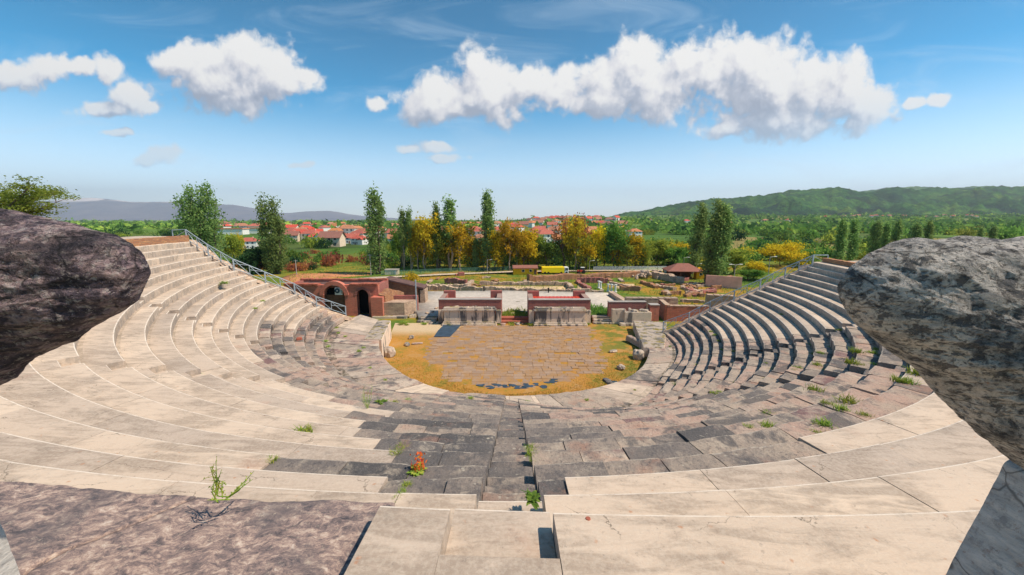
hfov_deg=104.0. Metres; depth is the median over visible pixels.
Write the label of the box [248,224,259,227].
house
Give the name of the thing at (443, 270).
wire fence
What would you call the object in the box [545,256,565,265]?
shrub
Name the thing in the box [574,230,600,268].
broadleaf tree
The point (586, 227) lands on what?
broadleaf tree
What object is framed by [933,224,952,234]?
shrub
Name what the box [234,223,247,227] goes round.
house
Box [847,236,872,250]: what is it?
shrub
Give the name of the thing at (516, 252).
broadleaf tree
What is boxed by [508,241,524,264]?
broadleaf tree
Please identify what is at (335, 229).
house
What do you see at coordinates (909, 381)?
grass tuft
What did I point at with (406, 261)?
shrub
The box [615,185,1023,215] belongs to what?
hills
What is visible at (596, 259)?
broadleaf tree
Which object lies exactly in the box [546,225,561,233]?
house
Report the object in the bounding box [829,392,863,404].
grass tuft
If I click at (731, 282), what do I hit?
garden wall
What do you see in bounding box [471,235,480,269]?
poplar tree
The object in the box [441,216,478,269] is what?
broadleaf tree
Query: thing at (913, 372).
grass tuft
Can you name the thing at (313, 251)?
shrub
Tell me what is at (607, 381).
rock
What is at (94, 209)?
mountains
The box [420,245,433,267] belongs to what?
broadleaf tree
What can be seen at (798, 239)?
shrub
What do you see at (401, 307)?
stage end block
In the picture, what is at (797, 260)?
shrub
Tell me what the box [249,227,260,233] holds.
warehouse
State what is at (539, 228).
house
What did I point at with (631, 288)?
ruin wall
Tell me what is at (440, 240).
broadleaf tree
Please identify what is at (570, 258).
broadleaf tree
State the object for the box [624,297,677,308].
brick ruin wall
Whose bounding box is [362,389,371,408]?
tall weed
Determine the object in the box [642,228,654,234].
shrub
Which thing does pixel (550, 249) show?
broadleaf tree
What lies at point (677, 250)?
broadleaf tree
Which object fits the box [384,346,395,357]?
rock
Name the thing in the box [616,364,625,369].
rock
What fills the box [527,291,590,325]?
podium
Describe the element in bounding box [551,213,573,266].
broadleaf tree
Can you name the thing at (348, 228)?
house
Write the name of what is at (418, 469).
dock plant
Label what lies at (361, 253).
shrub
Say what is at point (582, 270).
tractor
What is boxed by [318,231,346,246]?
house
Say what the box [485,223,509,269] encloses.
broadleaf tree
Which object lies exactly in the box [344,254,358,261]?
shrub
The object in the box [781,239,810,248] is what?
shrub
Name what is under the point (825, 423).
grass tuft
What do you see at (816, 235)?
shrub
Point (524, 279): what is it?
dry meadow grass
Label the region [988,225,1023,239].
shrub
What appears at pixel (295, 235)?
house
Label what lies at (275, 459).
grass tuft
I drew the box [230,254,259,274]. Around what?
broadleaf tree
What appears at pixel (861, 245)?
shrub
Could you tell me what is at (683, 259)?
shrub
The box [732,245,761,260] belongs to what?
shrub
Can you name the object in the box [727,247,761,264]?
shrub
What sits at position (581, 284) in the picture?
ruin wall
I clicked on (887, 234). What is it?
poplar tree
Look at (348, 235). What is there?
house
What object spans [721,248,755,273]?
broadleaf tree
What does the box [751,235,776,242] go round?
shrub
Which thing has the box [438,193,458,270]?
poplar tree
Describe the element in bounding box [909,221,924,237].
poplar tree
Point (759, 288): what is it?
railing
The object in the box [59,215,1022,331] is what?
ground
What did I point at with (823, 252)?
shrub
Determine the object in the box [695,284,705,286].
ruin wall
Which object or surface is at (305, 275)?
earth bank
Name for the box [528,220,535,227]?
house
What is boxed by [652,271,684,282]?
ruin wall
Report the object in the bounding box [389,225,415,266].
broadleaf tree
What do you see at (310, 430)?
grass tuft
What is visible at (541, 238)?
broadleaf tree
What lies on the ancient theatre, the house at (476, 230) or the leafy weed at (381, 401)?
the leafy weed at (381, 401)
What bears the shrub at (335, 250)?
on the ground at (350, 249)
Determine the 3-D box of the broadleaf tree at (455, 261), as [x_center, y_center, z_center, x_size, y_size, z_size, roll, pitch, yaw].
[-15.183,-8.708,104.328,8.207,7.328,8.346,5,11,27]
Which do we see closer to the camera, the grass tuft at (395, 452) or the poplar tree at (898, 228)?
the grass tuft at (395, 452)
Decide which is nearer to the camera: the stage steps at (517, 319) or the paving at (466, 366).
the paving at (466, 366)
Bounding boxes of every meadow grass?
[289,264,770,296]
[290,264,770,304]
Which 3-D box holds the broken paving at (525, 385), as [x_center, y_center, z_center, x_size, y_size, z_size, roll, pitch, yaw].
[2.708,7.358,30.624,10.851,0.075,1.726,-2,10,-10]
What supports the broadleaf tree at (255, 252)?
on the ground at (350, 249)
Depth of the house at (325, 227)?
382.80 m
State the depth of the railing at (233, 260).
37.61 m
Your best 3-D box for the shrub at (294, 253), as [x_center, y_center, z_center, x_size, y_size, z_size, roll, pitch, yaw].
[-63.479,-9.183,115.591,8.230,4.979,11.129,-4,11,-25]
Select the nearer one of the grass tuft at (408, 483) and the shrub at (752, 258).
the grass tuft at (408, 483)
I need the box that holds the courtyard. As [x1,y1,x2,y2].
[414,290,616,317]
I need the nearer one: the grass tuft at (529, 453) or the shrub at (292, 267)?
the grass tuft at (529, 453)
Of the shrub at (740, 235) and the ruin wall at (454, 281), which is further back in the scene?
the shrub at (740, 235)
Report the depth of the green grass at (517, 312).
50.92 m
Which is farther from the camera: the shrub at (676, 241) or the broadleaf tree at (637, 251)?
the shrub at (676, 241)
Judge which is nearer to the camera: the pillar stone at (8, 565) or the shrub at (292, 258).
the pillar stone at (8, 565)
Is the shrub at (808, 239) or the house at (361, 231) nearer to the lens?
the shrub at (808, 239)
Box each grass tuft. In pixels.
[267,454,279,463]
[290,423,312,432]
[389,446,403,455]
[402,479,412,486]
[524,443,537,449]
[525,448,537,458]
[755,419,776,427]
[800,381,825,392]
[808,415,832,429]
[820,399,834,405]
[827,401,850,411]
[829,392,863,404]
[841,357,860,364]
[847,346,865,353]
[851,410,874,418]
[889,373,917,383]
[891,374,923,385]
[905,365,919,375]
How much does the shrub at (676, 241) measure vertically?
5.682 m
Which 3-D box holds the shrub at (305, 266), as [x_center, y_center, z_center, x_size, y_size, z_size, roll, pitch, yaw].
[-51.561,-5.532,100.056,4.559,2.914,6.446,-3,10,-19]
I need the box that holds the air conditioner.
[335,287,343,294]
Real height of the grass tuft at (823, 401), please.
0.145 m
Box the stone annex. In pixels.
[387,276,427,302]
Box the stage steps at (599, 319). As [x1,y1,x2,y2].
[591,315,613,323]
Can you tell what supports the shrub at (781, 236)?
on the ground at (350, 249)
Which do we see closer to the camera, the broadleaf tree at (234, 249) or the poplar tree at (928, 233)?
the broadleaf tree at (234, 249)
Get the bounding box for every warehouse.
[217,228,249,234]
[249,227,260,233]
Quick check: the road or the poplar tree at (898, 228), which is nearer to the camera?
the road
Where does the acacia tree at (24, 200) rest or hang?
on the ground at (350, 249)
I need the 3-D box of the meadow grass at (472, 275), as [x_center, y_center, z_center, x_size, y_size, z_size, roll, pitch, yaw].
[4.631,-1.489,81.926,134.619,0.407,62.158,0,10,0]
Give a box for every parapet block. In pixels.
[364,320,391,356]
[633,321,666,356]
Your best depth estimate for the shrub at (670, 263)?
106.12 m
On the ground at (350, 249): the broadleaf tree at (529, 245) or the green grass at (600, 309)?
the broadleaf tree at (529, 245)
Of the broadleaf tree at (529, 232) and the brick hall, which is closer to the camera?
the brick hall
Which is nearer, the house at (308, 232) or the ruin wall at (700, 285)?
the ruin wall at (700, 285)
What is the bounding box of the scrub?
[58,211,1023,234]
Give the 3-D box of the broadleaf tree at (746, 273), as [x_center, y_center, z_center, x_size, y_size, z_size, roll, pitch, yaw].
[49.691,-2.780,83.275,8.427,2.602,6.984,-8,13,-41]
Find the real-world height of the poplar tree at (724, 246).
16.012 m
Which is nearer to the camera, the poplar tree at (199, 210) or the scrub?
the poplar tree at (199, 210)
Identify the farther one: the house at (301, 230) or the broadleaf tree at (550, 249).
the house at (301, 230)
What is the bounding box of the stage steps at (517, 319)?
[501,316,528,322]
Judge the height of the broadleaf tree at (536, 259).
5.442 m
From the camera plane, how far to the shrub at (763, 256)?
124.93 m
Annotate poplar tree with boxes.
[170,179,229,259]
[252,192,289,273]
[359,181,390,273]
[394,205,407,270]
[403,205,414,269]
[429,200,441,270]
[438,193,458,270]
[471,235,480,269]
[477,188,496,270]
[685,202,708,273]
[698,198,728,283]
[708,201,736,275]
[830,217,852,260]
[844,217,863,260]
[864,219,883,253]
[880,221,891,247]
[886,218,905,243]
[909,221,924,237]
[922,220,937,238]
[976,226,985,236]
[986,225,998,238]
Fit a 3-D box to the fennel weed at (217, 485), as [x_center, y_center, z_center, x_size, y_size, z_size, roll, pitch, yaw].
[-2.787,1.799,3.746,0.175,0.383,0.189,0,10,0]
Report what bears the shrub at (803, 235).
on the ground at (350, 249)
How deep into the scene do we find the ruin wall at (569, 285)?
72.41 m
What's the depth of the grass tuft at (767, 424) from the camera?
9.91 m
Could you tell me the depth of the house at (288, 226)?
372.68 m
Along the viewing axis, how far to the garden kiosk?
84.98 m
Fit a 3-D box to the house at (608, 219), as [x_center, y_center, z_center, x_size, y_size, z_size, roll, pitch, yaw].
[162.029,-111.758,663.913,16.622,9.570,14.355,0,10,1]
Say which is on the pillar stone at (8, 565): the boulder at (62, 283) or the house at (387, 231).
the boulder at (62, 283)
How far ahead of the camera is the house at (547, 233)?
224.51 m
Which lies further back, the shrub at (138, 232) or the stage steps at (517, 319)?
the shrub at (138, 232)
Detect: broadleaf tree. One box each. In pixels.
[219,233,244,262]
[230,230,245,257]
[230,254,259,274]
[238,245,269,272]
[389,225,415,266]
[405,211,439,269]
[406,242,429,266]
[407,221,425,270]
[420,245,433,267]
[426,227,448,269]
[429,243,447,268]
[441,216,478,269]
[445,243,466,267]
[463,240,480,268]
[467,235,484,262]
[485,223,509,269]
[492,244,516,268]
[495,217,526,270]
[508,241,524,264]
[510,229,527,264]
[511,225,538,264]
[520,227,539,264]
[523,250,547,267]
[528,233,547,264]
[534,238,562,265]
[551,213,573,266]
[557,242,574,267]
[559,213,589,268]
[560,241,579,267]
[573,212,593,268]
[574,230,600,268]
[574,232,597,269]
[581,222,608,268]
[588,244,601,267]
[593,248,621,266]
[597,218,632,268]
[608,226,631,268]
[614,238,641,268]
[621,230,647,265]
[628,235,651,266]
[636,244,657,266]
[645,238,675,266]
[660,246,687,263]
[671,240,690,253]
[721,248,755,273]
[735,267,769,279]
[739,240,814,266]
[745,259,773,277]
[789,247,820,261]
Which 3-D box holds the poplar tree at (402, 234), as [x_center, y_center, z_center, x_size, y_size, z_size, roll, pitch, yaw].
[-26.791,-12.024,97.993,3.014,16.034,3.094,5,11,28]
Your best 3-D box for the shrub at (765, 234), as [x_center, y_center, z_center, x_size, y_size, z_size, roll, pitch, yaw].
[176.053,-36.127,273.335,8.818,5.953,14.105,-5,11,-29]
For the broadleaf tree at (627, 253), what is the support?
on the ground at (350, 249)
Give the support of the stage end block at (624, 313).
on the ground at (350, 249)
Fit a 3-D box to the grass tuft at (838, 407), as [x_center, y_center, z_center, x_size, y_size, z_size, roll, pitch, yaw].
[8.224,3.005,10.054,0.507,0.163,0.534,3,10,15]
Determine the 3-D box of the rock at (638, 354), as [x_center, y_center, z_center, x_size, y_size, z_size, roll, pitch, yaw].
[11.440,6.115,36.081,0.987,0.990,1.116,1,10,9]
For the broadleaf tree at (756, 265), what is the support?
on the ground at (350, 249)
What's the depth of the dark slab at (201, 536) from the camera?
3.55 m
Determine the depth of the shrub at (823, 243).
162.00 m
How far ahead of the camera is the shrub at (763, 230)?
309.67 m
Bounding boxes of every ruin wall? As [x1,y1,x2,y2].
[426,283,465,287]
[427,284,603,291]
[444,278,467,283]
[463,280,473,285]
[480,281,567,285]
[527,271,640,280]
[566,282,573,288]
[575,280,591,289]
[577,277,607,282]
[608,291,624,300]
[609,281,641,289]
[619,285,639,290]
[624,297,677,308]
[640,280,658,288]
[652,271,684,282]
[656,283,676,290]
[658,299,669,320]
[666,304,708,320]
[670,290,680,294]
[680,299,704,302]
[683,292,699,296]
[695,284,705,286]
[705,294,735,306]
[710,285,721,288]
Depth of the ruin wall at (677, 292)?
66.98 m
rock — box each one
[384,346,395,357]
[603,378,612,383]
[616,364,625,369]
[633,349,644,359]
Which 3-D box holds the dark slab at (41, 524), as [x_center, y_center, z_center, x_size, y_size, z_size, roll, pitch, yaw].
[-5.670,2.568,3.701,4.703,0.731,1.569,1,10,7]
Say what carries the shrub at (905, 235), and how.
on the ground at (350, 249)
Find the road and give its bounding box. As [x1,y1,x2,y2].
[351,270,662,278]
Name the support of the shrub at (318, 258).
on the ground at (350, 249)
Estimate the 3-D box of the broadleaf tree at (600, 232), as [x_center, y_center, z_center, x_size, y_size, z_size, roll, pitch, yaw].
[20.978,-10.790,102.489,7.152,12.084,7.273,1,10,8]
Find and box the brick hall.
[283,278,388,316]
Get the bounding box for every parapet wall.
[125,235,188,245]
[822,258,855,266]
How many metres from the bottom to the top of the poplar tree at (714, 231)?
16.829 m
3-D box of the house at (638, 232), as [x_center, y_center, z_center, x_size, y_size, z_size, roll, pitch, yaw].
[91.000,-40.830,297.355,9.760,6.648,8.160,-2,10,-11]
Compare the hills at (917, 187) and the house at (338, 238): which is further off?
the hills at (917, 187)
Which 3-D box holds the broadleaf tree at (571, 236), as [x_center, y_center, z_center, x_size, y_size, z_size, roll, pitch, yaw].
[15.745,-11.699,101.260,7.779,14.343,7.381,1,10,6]
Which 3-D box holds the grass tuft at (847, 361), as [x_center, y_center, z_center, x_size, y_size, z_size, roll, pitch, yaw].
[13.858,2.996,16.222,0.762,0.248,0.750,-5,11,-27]
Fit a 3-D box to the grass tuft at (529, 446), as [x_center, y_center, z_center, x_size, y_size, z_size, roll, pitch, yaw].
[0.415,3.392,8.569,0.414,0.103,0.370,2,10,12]
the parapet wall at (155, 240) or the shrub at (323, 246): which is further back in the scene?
the shrub at (323, 246)
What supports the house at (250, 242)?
on the ground at (350, 249)
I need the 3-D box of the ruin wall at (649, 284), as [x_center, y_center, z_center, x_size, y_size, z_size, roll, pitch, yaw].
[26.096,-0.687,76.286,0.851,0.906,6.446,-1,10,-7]
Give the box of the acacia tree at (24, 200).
[0,175,80,219]
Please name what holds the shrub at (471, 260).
on the ground at (350, 249)
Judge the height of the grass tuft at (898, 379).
0.207 m
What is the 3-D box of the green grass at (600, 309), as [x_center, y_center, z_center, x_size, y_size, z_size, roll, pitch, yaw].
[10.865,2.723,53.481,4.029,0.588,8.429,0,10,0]
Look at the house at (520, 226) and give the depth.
390.65 m
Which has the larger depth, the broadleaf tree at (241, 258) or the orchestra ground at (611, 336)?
the broadleaf tree at (241, 258)
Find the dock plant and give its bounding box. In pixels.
[407,451,426,476]
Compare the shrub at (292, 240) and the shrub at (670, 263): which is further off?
the shrub at (292, 240)
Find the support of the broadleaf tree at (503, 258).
on the ground at (350, 249)
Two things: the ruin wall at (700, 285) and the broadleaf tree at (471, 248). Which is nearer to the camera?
the ruin wall at (700, 285)
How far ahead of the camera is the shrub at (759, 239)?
151.18 m
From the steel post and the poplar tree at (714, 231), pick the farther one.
the poplar tree at (714, 231)
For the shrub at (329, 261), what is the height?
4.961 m
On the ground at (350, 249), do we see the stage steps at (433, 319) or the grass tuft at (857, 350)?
the stage steps at (433, 319)
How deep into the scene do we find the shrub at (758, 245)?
144.99 m
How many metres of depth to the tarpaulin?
45.00 m
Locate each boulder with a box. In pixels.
[0,208,150,384]
[837,236,1023,468]
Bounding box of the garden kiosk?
[662,263,703,279]
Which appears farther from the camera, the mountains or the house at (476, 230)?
the mountains
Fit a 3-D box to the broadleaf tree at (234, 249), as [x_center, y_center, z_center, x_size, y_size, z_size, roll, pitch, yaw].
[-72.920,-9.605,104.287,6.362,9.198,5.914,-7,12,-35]
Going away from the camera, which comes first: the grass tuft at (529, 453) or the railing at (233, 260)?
the grass tuft at (529, 453)
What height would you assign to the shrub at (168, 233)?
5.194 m
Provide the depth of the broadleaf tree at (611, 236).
100.11 m
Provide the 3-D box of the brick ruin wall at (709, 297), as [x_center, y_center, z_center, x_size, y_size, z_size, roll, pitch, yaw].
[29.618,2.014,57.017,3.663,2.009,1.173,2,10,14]
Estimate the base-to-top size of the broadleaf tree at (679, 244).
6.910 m
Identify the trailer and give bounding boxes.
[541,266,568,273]
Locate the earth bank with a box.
[278,272,371,282]
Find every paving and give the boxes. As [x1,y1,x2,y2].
[423,325,607,387]
[476,379,616,388]
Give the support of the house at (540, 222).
on the ground at (350, 249)
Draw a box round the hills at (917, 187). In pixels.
[858,186,984,191]
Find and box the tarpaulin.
[434,325,460,336]
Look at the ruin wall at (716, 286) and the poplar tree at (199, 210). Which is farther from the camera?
the poplar tree at (199, 210)
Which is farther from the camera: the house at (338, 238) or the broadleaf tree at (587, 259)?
the house at (338, 238)
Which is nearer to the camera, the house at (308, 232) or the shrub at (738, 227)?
the house at (308, 232)
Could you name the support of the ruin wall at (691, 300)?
on the ground at (350, 249)
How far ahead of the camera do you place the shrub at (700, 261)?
104.67 m
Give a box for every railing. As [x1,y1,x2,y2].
[172,229,346,315]
[662,255,828,331]
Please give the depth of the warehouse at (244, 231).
322.71 m
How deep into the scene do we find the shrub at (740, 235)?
237.71 m
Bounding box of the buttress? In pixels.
[378,288,403,301]
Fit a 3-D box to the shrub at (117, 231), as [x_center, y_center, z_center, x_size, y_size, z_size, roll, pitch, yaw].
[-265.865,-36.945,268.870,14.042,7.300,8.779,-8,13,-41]
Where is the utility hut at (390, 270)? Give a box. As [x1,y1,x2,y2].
[384,269,398,274]
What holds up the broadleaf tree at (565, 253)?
on the ground at (350, 249)
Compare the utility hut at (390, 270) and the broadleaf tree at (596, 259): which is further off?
the broadleaf tree at (596, 259)
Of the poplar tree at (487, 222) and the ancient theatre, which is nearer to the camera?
the ancient theatre
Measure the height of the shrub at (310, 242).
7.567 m
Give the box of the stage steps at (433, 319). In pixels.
[417,316,437,322]
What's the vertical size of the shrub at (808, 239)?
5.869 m
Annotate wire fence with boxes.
[382,266,511,274]
[593,266,657,269]
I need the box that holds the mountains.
[1,198,417,219]
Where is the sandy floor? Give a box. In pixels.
[482,286,567,289]
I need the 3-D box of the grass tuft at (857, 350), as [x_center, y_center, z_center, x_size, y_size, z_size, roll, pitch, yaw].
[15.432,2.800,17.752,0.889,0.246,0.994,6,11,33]
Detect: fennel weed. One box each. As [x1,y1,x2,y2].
[203,456,225,502]
[210,471,253,501]
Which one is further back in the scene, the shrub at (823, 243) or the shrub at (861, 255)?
the shrub at (823, 243)
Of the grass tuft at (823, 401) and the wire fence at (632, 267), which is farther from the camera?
the wire fence at (632, 267)
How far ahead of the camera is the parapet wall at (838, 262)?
33.74 m
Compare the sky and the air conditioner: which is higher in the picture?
the sky
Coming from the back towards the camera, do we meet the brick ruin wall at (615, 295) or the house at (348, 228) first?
the house at (348, 228)
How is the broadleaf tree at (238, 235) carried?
on the ground at (350, 249)
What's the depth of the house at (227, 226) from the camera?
475.31 m
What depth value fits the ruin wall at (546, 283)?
76.54 m
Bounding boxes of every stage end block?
[372,295,418,318]
[607,301,659,325]
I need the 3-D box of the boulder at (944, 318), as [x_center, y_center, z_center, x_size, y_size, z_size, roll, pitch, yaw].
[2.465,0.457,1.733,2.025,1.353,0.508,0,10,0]
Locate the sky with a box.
[0,0,1023,219]
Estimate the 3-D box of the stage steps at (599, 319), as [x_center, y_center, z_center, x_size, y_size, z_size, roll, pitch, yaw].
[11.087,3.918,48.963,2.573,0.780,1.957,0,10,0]
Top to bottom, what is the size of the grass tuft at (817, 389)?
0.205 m
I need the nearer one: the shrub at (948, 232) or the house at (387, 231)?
the house at (387, 231)
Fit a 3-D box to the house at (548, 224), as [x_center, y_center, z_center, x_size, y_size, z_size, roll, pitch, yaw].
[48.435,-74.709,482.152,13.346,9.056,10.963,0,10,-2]
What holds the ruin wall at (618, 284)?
on the ground at (350, 249)
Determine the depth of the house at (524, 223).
500.29 m
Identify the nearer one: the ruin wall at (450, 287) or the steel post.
the steel post
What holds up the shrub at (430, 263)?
on the ground at (350, 249)
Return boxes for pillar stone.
[0,524,19,574]
[946,460,1023,574]
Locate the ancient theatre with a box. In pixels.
[0,236,1008,574]
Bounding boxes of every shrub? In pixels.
[105,228,130,236]
[115,232,131,236]
[132,229,150,233]
[147,228,167,234]
[160,231,176,235]
[282,234,297,243]
[284,248,307,261]
[285,263,304,271]
[288,256,302,263]
[296,260,316,270]
[299,233,325,247]
[303,251,326,262]
[308,249,319,253]
[308,263,321,269]
[313,238,333,248]
[320,251,343,266]
[327,248,340,254]
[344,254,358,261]
[354,250,371,262]
[356,253,367,264]
[381,257,400,267]
[385,243,408,257]
[396,257,415,265]
[402,271,419,280]
[419,250,445,264]
[464,257,488,265]
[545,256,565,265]
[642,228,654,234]
[651,247,699,265]
[651,252,682,266]
[666,237,682,243]
[687,254,715,267]
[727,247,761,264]
[730,224,741,229]
[731,228,747,240]
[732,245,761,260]
[737,241,764,247]
[744,237,773,247]
[748,244,780,260]
[749,227,777,235]
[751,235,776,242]
[758,231,776,237]
[762,230,794,241]
[780,254,811,266]
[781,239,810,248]
[783,230,820,242]
[788,237,822,247]
[794,236,817,247]
[806,229,827,239]
[809,241,829,249]
[814,244,863,257]
[819,227,848,243]
[846,248,868,258]
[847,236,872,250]
[859,243,879,257]
[898,231,942,239]
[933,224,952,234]
[939,228,957,234]
[952,226,975,235]
[956,229,977,235]
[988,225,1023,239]
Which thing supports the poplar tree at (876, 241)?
on the ground at (350, 249)
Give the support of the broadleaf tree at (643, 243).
on the ground at (350, 249)
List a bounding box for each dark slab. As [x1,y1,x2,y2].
[0,482,195,574]
[27,497,394,574]
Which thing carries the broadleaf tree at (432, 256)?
on the ground at (350, 249)
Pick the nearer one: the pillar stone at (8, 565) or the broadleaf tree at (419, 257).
the pillar stone at (8, 565)
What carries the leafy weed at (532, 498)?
on the ancient theatre
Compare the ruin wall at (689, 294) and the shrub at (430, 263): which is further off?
the shrub at (430, 263)
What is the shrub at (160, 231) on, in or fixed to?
on the ground at (350, 249)
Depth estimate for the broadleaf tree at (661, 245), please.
105.79 m
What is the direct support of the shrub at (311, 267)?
on the ground at (350, 249)
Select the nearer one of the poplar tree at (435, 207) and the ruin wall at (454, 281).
the ruin wall at (454, 281)
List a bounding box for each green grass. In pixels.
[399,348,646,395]
[502,306,527,315]
[590,304,606,314]
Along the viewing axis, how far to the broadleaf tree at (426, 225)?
96.01 m
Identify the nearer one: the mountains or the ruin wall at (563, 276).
the ruin wall at (563, 276)
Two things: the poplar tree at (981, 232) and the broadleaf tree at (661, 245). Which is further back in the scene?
the poplar tree at (981, 232)
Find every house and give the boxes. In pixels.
[223,224,231,227]
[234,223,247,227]
[243,237,259,248]
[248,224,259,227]
[284,230,300,241]
[285,224,298,228]
[294,229,311,239]
[300,229,318,240]
[318,225,330,230]
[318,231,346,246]
[327,227,342,230]
[340,224,357,232]
[345,233,359,243]
[349,235,367,244]
[351,228,368,235]
[381,228,396,239]
[469,227,483,235]
[510,224,524,231]
[517,221,528,228]
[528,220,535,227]
[529,226,546,231]
[535,220,544,224]
[536,229,553,242]
[546,222,557,227]
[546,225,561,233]
[604,217,614,221]
[628,228,642,236]
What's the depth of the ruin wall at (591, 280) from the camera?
79.44 m
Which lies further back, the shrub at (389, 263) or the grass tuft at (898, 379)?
the shrub at (389, 263)
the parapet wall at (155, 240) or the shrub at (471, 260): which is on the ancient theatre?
the parapet wall at (155, 240)
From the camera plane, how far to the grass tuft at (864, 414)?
9.72 m
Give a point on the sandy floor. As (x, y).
(541, 287)
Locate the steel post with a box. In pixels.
[415,280,416,309]
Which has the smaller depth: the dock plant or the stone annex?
the dock plant
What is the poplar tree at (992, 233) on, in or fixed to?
on the ground at (350, 249)
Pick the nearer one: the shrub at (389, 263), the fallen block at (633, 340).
the fallen block at (633, 340)
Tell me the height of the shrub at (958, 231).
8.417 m
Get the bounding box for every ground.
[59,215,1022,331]
[384,323,646,397]
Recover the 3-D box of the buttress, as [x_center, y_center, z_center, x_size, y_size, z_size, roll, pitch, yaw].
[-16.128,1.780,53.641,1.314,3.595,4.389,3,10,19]
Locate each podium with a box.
[438,290,501,325]
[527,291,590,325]
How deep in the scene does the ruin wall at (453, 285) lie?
73.25 m
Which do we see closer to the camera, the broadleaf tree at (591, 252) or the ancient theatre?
the ancient theatre
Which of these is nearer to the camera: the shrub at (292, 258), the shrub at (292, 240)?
the shrub at (292, 258)
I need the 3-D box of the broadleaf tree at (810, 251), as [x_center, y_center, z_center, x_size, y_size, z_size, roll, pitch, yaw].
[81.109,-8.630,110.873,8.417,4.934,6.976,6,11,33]
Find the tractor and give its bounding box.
[577,267,585,273]
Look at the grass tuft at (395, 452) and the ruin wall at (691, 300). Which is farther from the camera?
the ruin wall at (691, 300)
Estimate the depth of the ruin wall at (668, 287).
72.35 m
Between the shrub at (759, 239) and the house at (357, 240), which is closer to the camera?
the shrub at (759, 239)
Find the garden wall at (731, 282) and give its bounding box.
[705,275,741,288]
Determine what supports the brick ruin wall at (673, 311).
on the ground at (350, 249)
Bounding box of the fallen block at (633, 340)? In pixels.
[625,335,639,347]
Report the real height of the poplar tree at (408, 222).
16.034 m
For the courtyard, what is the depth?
62.16 m
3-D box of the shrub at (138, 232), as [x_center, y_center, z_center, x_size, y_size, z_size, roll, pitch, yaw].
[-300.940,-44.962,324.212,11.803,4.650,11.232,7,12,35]
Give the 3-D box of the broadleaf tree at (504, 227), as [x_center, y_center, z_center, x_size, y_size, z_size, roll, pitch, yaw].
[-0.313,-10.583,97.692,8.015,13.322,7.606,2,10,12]
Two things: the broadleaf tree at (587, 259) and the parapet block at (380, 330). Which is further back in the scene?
the broadleaf tree at (587, 259)
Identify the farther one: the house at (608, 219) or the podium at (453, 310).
the house at (608, 219)
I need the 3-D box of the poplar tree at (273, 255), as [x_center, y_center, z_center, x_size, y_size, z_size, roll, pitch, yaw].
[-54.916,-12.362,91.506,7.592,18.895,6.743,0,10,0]
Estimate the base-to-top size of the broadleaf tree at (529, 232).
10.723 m
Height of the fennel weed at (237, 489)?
0.163 m
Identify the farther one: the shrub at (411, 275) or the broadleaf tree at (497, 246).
the broadleaf tree at (497, 246)
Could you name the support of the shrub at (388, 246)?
on the ground at (350, 249)
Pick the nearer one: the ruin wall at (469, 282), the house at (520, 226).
the ruin wall at (469, 282)
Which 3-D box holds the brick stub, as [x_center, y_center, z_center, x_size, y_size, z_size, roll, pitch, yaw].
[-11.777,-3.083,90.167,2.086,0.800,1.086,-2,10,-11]
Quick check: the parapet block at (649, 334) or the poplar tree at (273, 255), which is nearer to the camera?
the parapet block at (649, 334)
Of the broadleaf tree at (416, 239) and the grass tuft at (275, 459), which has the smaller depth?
the grass tuft at (275, 459)
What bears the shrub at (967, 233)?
on the ground at (350, 249)
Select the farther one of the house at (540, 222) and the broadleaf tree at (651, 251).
the house at (540, 222)
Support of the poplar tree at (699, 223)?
on the ground at (350, 249)
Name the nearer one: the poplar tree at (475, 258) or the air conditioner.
the air conditioner
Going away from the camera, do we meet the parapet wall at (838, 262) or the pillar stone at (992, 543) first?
the pillar stone at (992, 543)
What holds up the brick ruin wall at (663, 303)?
on the ground at (350, 249)
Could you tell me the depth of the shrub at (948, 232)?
328.55 m
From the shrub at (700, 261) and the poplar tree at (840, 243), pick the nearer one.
the poplar tree at (840, 243)
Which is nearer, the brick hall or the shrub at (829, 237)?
the brick hall
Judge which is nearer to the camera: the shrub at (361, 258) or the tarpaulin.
the tarpaulin
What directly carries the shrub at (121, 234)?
on the ground at (350, 249)
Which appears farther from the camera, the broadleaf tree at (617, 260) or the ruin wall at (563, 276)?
the broadleaf tree at (617, 260)
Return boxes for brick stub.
[455,272,464,275]
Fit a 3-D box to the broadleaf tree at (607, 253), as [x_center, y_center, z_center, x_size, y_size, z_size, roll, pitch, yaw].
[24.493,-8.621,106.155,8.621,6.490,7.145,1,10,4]
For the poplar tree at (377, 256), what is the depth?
90.25 m
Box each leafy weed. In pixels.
[375,399,388,404]
[522,488,539,509]
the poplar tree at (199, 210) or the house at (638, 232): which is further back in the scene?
the house at (638, 232)
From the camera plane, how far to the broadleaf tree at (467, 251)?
102.09 m

